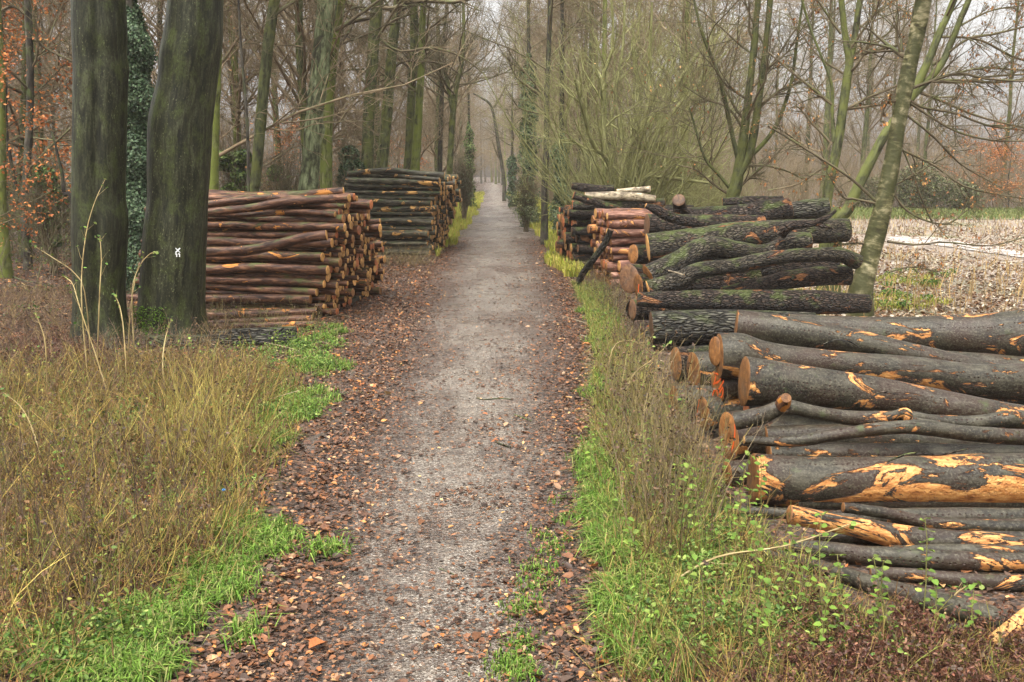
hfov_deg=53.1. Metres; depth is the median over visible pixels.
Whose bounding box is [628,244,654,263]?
log
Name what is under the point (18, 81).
bare tree
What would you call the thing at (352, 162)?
evergreen bush
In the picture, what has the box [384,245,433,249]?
log
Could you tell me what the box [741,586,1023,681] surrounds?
bracken
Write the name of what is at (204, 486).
leafy weed
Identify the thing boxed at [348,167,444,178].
log
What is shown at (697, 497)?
leafy weed
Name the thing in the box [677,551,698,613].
leafy weed
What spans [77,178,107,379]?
bramble shoot
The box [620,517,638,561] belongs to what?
leafy weed
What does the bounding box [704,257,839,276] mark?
log
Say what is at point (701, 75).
bare tree
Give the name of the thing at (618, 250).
log
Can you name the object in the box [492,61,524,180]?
bare tree
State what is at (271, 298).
log
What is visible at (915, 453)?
leaning pole
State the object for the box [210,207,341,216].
log
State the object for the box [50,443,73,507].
leafy weed
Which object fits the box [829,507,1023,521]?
log
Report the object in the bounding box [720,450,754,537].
leafy weed
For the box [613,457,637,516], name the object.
leafy weed
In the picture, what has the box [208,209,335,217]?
log
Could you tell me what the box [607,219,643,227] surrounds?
log
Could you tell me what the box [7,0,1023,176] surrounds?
sky
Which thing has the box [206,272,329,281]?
log
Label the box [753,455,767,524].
leafy weed
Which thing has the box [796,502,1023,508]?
log
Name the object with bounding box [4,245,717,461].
twig litter
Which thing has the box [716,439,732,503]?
leafy weed
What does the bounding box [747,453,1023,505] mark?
log
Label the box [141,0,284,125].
bare tree
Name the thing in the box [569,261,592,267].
log
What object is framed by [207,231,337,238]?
log
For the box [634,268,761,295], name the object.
log
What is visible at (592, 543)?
grass
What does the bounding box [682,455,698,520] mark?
leafy weed
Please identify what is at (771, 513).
log
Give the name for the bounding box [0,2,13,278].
tree
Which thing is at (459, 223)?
grass
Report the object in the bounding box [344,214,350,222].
log
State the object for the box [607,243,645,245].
log
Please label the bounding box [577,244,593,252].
log
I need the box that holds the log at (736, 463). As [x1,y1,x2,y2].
[722,459,747,486]
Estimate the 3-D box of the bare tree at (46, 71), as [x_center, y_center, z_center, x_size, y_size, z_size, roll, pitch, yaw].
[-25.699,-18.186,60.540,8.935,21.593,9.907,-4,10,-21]
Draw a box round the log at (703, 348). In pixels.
[670,345,708,379]
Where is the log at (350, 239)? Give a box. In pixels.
[344,235,354,243]
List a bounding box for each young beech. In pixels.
[0,20,70,245]
[1,0,71,260]
[2,9,71,201]
[7,145,70,274]
[263,92,340,189]
[359,111,434,170]
[942,119,1018,202]
[959,123,1023,206]
[1013,139,1023,192]
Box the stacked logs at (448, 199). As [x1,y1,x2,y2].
[144,179,630,315]
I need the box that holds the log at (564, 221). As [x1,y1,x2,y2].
[562,217,572,227]
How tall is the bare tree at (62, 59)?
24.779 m
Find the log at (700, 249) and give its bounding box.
[642,209,836,278]
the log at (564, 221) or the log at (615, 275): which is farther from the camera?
the log at (564, 221)
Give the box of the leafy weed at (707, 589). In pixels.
[701,587,721,632]
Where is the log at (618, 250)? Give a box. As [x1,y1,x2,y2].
[610,248,628,253]
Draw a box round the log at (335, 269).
[332,267,338,272]
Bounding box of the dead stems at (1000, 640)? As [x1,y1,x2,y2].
[724,542,1023,681]
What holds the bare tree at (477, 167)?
on the ground at (992, 595)
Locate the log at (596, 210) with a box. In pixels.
[594,207,689,218]
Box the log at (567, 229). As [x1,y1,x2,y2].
[564,226,580,231]
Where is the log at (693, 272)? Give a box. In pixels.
[646,247,862,291]
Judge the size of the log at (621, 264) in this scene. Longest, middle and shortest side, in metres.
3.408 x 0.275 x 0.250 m
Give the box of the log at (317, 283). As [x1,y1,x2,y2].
[138,273,325,287]
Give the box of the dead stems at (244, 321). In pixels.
[206,291,332,332]
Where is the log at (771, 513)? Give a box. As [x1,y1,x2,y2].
[734,506,786,518]
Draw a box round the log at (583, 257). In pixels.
[571,253,592,260]
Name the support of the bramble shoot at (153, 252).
on the ground at (992, 595)
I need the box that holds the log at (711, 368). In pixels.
[686,351,715,384]
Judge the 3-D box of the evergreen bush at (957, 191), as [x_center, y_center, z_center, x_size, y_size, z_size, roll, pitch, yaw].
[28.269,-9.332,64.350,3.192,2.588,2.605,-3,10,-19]
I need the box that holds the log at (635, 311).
[626,299,681,319]
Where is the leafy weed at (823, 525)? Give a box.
[811,511,828,622]
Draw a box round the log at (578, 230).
[571,227,592,234]
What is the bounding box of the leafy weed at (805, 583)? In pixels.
[787,565,811,631]
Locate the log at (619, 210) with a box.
[601,210,647,216]
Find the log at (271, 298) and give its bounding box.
[126,294,311,303]
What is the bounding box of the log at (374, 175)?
[346,170,440,179]
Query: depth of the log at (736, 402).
10.15 m
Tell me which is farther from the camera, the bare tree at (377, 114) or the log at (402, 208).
the bare tree at (377, 114)
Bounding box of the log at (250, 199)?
[208,187,344,207]
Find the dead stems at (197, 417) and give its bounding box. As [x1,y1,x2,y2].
[124,350,260,485]
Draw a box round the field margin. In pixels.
[852,208,1023,218]
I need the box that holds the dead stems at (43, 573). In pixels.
[0,380,258,635]
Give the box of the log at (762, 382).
[738,356,1023,428]
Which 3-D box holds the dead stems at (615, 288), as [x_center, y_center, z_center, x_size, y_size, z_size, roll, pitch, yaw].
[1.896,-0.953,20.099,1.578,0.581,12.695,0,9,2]
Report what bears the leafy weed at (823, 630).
on the ground at (992, 595)
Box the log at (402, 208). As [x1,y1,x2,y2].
[370,205,438,211]
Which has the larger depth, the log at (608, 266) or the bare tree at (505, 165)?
the bare tree at (505, 165)
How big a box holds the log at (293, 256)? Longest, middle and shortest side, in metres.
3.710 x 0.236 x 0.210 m
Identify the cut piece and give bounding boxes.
[986,607,1023,648]
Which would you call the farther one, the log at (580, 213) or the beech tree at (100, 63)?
the log at (580, 213)
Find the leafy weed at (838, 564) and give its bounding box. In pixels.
[829,553,853,631]
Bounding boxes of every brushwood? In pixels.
[0,146,421,280]
[222,140,473,190]
[443,158,517,183]
[516,156,822,206]
[567,131,783,206]
[573,129,1023,207]
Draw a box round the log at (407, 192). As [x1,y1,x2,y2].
[346,190,440,194]
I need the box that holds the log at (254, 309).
[127,307,298,311]
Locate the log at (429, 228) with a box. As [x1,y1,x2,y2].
[382,225,432,230]
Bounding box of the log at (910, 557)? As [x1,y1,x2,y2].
[789,539,1023,572]
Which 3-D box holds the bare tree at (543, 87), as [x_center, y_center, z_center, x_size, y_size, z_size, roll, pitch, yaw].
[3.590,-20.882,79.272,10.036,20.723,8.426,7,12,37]
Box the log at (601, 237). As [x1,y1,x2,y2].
[599,234,604,242]
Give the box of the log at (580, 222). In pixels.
[571,220,590,225]
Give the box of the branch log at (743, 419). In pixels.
[732,394,1023,429]
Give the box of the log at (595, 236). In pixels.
[593,233,599,239]
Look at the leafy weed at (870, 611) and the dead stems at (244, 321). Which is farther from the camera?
the dead stems at (244, 321)
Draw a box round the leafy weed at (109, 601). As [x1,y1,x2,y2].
[99,591,124,626]
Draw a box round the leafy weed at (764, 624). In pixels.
[762,605,778,654]
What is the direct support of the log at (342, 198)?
on the log at (334, 205)
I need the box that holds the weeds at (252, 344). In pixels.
[3,269,296,427]
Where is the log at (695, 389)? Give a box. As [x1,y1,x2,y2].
[668,385,712,414]
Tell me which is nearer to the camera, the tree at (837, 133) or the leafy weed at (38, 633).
the leafy weed at (38, 633)
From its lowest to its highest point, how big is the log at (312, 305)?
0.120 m
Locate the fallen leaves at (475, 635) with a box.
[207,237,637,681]
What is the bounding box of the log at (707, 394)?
[674,392,713,405]
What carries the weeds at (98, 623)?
on the ground at (992, 595)
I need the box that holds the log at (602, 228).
[601,227,641,235]
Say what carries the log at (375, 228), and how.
on the stacked logs at (448, 199)
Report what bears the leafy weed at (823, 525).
on the ground at (992, 595)
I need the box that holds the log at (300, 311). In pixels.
[206,307,316,319]
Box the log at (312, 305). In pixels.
[206,303,324,308]
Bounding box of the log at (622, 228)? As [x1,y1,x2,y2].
[606,228,643,237]
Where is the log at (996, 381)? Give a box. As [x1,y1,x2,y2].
[715,333,1023,399]
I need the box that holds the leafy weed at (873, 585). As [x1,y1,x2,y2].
[867,554,898,647]
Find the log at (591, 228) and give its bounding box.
[587,224,599,233]
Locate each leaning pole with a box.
[575,228,613,285]
[887,448,967,462]
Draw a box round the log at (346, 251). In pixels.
[345,248,348,255]
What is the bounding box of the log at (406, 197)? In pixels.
[356,195,435,200]
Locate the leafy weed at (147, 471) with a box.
[143,454,154,492]
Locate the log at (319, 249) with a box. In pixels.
[141,239,325,251]
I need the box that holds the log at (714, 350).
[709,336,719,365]
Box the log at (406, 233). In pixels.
[382,230,428,236]
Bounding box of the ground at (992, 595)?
[0,177,1023,681]
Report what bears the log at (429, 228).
on the log at (406, 233)
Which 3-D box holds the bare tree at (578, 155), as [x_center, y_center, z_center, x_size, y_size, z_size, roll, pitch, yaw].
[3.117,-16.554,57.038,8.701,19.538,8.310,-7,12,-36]
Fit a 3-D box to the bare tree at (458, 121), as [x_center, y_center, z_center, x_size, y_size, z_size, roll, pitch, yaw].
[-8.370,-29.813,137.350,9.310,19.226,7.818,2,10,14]
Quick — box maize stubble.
[833,214,1023,236]
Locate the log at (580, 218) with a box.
[567,209,590,219]
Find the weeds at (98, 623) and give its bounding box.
[0,321,354,681]
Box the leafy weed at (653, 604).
[643,602,658,633]
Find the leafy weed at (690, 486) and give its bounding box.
[678,463,695,540]
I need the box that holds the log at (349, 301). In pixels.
[346,297,351,305]
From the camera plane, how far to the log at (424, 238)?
31.96 m
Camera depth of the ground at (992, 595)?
8.61 m
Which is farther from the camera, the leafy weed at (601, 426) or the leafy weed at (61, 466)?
the leafy weed at (601, 426)
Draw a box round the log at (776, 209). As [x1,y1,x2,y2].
[664,194,792,219]
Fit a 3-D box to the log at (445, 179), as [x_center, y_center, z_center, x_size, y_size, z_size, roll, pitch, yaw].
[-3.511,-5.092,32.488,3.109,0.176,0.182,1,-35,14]
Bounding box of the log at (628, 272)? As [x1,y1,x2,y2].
[619,264,645,292]
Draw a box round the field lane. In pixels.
[888,234,1023,256]
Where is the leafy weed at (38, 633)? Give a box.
[24,624,47,680]
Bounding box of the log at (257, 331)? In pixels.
[208,326,297,335]
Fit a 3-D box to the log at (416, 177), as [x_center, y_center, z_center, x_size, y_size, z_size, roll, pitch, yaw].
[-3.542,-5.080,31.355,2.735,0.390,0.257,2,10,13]
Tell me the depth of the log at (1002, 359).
11.63 m
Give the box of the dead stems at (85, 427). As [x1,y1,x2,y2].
[0,326,290,681]
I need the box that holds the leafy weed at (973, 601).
[962,583,983,641]
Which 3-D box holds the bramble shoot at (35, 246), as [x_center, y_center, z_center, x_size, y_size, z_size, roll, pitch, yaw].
[-5.653,-0.384,12.827,0.827,1.741,0.226,3,10,16]
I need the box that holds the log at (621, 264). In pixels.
[617,260,631,271]
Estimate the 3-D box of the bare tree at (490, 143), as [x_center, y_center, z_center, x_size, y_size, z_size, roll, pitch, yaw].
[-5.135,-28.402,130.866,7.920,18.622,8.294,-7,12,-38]
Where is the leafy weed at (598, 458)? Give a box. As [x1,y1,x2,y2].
[592,436,604,470]
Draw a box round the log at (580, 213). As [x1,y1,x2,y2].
[567,210,593,216]
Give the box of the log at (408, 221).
[370,218,432,224]
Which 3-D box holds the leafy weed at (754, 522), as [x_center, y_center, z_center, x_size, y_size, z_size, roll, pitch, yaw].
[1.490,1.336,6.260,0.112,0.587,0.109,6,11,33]
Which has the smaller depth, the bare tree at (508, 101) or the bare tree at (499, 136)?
the bare tree at (508, 101)
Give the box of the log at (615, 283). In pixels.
[608,279,621,287]
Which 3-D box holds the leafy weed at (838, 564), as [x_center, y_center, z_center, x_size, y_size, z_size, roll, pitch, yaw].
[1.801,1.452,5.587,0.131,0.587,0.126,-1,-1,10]
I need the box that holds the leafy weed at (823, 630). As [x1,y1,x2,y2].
[809,573,837,659]
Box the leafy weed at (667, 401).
[663,388,672,428]
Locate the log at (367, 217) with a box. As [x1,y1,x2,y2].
[364,213,369,220]
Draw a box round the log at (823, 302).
[637,289,872,313]
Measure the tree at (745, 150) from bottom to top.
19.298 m
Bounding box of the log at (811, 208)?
[792,198,830,218]
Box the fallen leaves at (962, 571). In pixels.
[588,270,1022,675]
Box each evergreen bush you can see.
[219,130,283,191]
[250,127,301,191]
[319,123,381,191]
[856,172,898,207]
[894,161,965,208]
[939,173,992,208]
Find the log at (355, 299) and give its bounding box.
[352,296,359,303]
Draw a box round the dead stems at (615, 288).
[567,261,660,358]
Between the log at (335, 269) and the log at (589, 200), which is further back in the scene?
the log at (589, 200)
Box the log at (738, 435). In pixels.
[719,410,837,459]
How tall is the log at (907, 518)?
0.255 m
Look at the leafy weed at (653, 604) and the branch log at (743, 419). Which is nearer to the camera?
the leafy weed at (653, 604)
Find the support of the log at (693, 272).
on the log at (818, 276)
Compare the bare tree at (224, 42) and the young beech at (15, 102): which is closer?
the young beech at (15, 102)
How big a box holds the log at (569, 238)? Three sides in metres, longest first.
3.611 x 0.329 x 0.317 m
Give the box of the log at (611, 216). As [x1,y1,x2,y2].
[606,213,652,219]
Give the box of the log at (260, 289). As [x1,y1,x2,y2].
[135,277,318,295]
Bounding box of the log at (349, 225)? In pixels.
[345,221,352,228]
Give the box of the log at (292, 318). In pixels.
[208,315,311,322]
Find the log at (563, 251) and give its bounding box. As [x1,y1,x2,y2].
[560,248,566,255]
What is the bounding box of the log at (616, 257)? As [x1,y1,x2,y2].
[611,254,627,260]
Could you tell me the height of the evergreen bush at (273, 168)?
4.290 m
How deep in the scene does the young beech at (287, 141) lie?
54.16 m
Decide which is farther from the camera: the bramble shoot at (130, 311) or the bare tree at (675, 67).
the bare tree at (675, 67)
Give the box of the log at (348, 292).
[339,288,354,296]
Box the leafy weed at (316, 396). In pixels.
[308,387,321,407]
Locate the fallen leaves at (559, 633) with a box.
[502,240,763,681]
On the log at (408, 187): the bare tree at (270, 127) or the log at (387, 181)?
the log at (387, 181)
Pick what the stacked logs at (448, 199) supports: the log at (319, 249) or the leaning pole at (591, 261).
the log at (319, 249)
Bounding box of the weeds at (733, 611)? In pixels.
[590,284,920,681]
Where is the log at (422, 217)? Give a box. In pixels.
[370,216,434,219]
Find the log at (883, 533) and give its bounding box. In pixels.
[786,505,1023,545]
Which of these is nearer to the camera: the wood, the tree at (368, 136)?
the tree at (368, 136)
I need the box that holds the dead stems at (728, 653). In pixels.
[558,319,1023,681]
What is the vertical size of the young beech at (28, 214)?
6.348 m
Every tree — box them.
[0,0,158,167]
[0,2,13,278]
[1,0,70,216]
[1,0,71,254]
[1,0,71,270]
[2,0,165,188]
[3,0,164,188]
[5,1,227,153]
[6,1,71,184]
[7,9,71,205]
[7,11,70,157]
[8,0,71,162]
[9,0,71,158]
[10,2,69,157]
[48,0,310,88]
[67,0,135,349]
[69,0,501,165]
[126,0,157,293]
[131,0,223,334]
[137,0,230,110]
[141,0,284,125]
[142,0,258,114]
[142,0,351,180]
[146,0,380,171]
[158,0,421,173]
[164,20,255,151]
[209,53,221,189]
[219,1,282,175]
[219,3,284,149]
[222,0,360,165]
[222,0,431,153]
[250,0,305,191]
[250,0,434,175]
[282,0,456,167]
[288,0,478,166]
[294,0,403,163]
[298,0,389,190]
[308,0,410,188]
[339,0,489,171]
[339,0,506,168]
[340,0,447,164]
[349,0,512,170]
[356,3,456,169]
[359,0,554,229]
[360,0,447,164]
[376,0,450,167]
[383,0,544,171]
[396,0,523,171]
[403,80,457,168]
[411,0,610,244]
[421,6,487,158]
[421,23,484,172]
[422,28,494,172]
[424,15,481,180]
[424,65,485,167]
[426,3,501,164]
[445,0,501,206]
[450,52,499,171]
[457,93,489,179]
[462,0,555,167]
[462,86,485,161]
[464,94,491,171]
[465,81,503,183]
[471,0,587,226]
[472,105,493,181]
[473,84,508,200]
[474,77,497,181]
[475,28,543,168]
[475,61,517,183]
[475,62,522,206]
[479,55,518,185]
[483,78,508,182]
[483,96,513,184]
[487,6,543,187]
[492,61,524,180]
[493,0,704,184]
[496,0,620,202]
[499,0,648,191]
[501,0,580,168]
[503,0,722,180]
[504,0,638,232]
[506,0,578,204]
[506,9,608,160]
[507,0,573,188]
[509,17,574,178]
[513,5,580,169]
[514,2,645,192]
[526,0,722,143]
[537,3,662,166]
[541,0,661,177]
[565,0,909,198]
[572,0,825,204]
[574,0,679,154]
[588,0,805,197]
[608,0,770,159]
[617,0,717,174]
[643,6,728,158]
[654,0,784,174]
[660,0,963,289]
[695,0,798,195]
[705,5,775,164]
[735,0,826,194]
[742,0,893,159]
[757,0,869,198]
[759,0,1023,316]
[761,0,907,197]
[807,0,944,205]
[827,0,1023,291]
[838,0,905,163]
[847,0,946,171]
[848,0,963,202]
[875,0,964,163]
[875,0,1018,175]
[933,0,1023,206]
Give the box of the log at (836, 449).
[766,442,1023,456]
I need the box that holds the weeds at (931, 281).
[874,267,956,308]
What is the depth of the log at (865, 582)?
6.23 m
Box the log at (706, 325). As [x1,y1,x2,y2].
[649,309,815,343]
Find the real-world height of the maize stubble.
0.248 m
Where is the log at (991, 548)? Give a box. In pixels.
[889,544,1023,552]
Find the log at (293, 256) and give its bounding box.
[138,250,324,261]
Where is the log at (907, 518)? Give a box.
[841,502,1023,530]
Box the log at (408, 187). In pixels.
[346,183,441,190]
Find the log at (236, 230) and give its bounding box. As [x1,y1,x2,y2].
[207,229,308,231]
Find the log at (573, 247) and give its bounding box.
[570,243,589,252]
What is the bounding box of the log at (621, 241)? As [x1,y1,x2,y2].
[609,237,645,245]
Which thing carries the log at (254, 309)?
on the ground at (992, 595)
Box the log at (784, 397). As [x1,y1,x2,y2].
[775,393,939,421]
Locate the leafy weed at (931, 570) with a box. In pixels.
[915,517,935,623]
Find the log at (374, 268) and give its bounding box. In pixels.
[368,266,376,272]
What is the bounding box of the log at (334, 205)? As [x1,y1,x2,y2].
[220,203,345,208]
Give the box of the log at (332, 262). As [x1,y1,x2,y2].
[206,257,341,266]
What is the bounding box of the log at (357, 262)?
[354,258,358,267]
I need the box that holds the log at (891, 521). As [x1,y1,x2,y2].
[887,518,1023,525]
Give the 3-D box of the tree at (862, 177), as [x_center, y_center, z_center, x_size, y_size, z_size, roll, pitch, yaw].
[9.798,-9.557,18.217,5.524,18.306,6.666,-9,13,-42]
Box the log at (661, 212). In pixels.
[645,203,720,226]
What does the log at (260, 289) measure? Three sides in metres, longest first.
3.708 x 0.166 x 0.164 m
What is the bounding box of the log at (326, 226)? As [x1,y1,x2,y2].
[208,221,346,231]
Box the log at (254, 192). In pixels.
[209,190,347,192]
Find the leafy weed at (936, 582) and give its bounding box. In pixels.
[928,577,944,630]
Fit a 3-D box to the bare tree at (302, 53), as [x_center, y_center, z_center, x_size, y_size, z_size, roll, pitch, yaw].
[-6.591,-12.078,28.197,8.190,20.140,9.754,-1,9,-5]
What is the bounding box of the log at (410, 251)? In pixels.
[379,249,430,254]
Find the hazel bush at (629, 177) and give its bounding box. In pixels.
[447,0,817,216]
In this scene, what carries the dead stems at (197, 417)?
on the ground at (992, 595)
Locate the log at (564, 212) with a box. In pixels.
[563,206,691,215]
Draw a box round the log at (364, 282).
[355,278,369,286]
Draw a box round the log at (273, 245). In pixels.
[206,230,327,256]
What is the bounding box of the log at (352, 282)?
[347,280,356,285]
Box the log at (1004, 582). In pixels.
[869,567,1023,591]
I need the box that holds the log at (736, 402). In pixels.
[697,396,742,430]
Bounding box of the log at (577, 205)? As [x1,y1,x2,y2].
[572,198,664,209]
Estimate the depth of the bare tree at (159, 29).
32.45 m
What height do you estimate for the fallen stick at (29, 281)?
0.046 m
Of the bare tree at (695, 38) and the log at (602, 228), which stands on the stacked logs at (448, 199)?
the log at (602, 228)
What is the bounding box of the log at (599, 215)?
[598,209,646,218]
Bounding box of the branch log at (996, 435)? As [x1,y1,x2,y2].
[743,420,1023,446]
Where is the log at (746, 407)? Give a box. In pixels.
[743,406,760,409]
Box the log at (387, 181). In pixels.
[345,177,440,186]
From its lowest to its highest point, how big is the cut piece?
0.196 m
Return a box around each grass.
[0,321,362,681]
[0,352,312,681]
[435,191,484,256]
[468,489,588,681]
[507,193,589,277]
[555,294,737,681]
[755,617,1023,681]
[787,271,952,314]
[831,205,1023,218]
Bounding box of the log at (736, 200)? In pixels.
[722,196,783,205]
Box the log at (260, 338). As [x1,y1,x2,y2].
[125,334,296,348]
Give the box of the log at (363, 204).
[349,199,372,209]
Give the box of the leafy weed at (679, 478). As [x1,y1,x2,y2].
[670,455,685,516]
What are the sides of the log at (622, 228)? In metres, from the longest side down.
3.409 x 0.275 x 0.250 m
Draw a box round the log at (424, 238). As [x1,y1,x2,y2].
[381,235,431,239]
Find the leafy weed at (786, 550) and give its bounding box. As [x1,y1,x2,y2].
[776,524,800,599]
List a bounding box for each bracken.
[0,325,134,374]
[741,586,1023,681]
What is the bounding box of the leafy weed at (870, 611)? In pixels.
[866,557,891,630]
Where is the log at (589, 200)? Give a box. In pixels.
[572,192,622,208]
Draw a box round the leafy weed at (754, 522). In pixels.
[747,514,764,598]
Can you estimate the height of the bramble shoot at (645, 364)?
0.822 m
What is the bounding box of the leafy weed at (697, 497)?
[689,481,708,546]
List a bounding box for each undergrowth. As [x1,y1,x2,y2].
[2,0,397,237]
[6,173,338,271]
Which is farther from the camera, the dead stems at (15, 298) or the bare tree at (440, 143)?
the bare tree at (440, 143)
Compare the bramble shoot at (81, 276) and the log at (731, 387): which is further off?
the bramble shoot at (81, 276)
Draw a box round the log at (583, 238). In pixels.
[575,235,592,242]
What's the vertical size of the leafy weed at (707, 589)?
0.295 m
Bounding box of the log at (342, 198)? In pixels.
[208,194,350,202]
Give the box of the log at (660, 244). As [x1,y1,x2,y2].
[645,218,851,260]
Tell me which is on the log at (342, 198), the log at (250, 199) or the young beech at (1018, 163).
the log at (250, 199)
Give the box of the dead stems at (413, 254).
[378,236,444,266]
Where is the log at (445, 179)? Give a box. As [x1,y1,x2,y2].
[441,177,448,181]
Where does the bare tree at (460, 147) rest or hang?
on the ground at (992, 595)
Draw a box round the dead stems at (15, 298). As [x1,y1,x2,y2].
[0,274,244,411]
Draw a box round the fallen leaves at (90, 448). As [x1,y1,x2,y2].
[0,238,396,641]
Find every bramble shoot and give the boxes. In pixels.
[0,388,42,465]
[29,240,91,369]
[31,305,51,394]
[62,274,105,385]
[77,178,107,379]
[95,233,109,368]
[112,288,126,380]
[127,265,140,370]
[131,251,158,356]
[160,316,172,384]
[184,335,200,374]
[603,336,663,401]
[622,341,671,410]
[672,521,856,582]
[944,578,984,614]
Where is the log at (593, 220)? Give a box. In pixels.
[591,215,595,223]
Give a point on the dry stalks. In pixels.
(971, 282)
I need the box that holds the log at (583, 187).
[571,182,613,191]
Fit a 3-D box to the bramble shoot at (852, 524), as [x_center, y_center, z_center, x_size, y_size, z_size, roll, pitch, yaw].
[1.595,1.345,6.519,1.168,0.417,0.176,0,9,0]
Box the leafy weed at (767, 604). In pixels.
[746,572,779,662]
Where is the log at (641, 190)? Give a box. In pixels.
[616,186,650,192]
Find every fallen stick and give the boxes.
[13,276,55,286]
[476,397,510,399]
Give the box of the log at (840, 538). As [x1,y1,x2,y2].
[813,531,1023,544]
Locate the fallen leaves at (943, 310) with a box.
[789,226,1023,316]
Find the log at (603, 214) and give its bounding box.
[602,211,651,217]
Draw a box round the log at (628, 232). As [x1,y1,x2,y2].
[611,229,645,236]
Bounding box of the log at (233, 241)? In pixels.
[207,236,333,247]
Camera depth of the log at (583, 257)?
27.03 m
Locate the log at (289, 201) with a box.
[208,194,336,215]
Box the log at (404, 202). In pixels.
[358,198,432,205]
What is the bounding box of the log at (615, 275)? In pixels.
[609,272,619,278]
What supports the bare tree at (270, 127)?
on the ground at (992, 595)
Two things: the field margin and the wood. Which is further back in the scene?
the wood
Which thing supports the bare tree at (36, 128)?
on the ground at (992, 595)
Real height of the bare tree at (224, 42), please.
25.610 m
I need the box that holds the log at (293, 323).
[209,321,314,329]
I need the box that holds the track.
[189,183,652,681]
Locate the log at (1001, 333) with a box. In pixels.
[789,308,1023,355]
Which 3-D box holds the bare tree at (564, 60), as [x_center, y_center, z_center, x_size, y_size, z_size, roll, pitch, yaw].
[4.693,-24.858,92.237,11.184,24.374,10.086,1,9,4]
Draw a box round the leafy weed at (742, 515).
[730,491,746,567]
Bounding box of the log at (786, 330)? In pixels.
[734,309,998,363]
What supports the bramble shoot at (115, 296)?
on the ground at (992, 595)
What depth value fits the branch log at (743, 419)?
8.67 m
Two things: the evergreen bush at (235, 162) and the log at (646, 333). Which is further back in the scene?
the evergreen bush at (235, 162)
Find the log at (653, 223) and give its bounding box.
[644,214,765,234]
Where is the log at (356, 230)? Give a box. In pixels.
[348,225,360,234]
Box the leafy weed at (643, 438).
[637,422,653,503]
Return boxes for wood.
[14,93,1023,185]
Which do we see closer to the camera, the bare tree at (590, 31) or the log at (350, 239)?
the log at (350, 239)
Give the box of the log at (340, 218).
[208,214,345,222]
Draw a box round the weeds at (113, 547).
[0,343,279,672]
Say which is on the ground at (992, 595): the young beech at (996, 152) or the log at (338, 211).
the young beech at (996, 152)
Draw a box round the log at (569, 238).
[564,232,575,243]
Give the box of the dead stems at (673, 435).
[565,314,789,566]
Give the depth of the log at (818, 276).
16.25 m
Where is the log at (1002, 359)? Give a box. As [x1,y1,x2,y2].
[949,351,1023,363]
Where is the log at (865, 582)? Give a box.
[762,547,1016,629]
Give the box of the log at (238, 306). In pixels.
[130,302,314,316]
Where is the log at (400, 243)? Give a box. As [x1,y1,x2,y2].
[382,241,427,244]
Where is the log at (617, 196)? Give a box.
[584,191,655,201]
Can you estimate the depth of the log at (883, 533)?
7.09 m
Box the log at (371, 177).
[354,176,402,178]
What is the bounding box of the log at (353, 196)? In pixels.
[209,192,355,200]
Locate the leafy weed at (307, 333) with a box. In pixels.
[305,323,311,344]
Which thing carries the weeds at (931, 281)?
on the field
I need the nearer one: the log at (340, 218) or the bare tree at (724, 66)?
the log at (340, 218)
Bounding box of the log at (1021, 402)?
[991,399,1023,404]
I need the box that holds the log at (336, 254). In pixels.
[278,249,341,257]
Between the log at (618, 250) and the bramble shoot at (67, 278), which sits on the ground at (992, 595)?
the bramble shoot at (67, 278)
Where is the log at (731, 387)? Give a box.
[711,371,738,400]
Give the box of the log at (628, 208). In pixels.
[612,208,645,208]
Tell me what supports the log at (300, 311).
on the ground at (992, 595)
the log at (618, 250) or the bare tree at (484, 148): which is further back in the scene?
the bare tree at (484, 148)
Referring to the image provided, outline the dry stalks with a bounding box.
[788,237,1023,316]
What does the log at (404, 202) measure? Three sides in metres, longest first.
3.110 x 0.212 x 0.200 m
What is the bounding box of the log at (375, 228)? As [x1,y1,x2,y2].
[361,224,381,232]
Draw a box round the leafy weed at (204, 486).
[197,471,207,500]
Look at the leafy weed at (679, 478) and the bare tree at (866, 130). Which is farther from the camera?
the bare tree at (866, 130)
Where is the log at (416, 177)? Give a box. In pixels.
[354,169,439,181]
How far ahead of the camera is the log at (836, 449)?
8.80 m
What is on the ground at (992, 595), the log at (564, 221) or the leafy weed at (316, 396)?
the leafy weed at (316, 396)
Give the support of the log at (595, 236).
on the stacked logs at (448, 199)
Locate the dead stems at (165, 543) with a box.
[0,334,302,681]
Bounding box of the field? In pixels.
[794,219,1023,316]
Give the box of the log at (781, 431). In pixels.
[765,424,992,451]
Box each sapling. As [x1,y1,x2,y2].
[33,131,70,208]
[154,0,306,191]
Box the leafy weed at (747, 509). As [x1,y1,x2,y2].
[738,489,757,543]
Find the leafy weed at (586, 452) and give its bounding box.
[584,418,595,472]
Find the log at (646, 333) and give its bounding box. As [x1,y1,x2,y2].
[643,331,708,345]
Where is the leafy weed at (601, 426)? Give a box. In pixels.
[593,412,607,442]
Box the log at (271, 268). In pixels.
[138,262,329,274]
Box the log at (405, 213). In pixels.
[370,212,432,215]
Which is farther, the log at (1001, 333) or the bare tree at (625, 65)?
the bare tree at (625, 65)
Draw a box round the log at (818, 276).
[720,265,853,289]
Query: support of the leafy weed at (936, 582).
on the ground at (992, 595)
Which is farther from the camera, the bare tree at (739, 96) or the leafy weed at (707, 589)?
the bare tree at (739, 96)
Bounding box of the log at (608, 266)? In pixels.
[604,262,618,271]

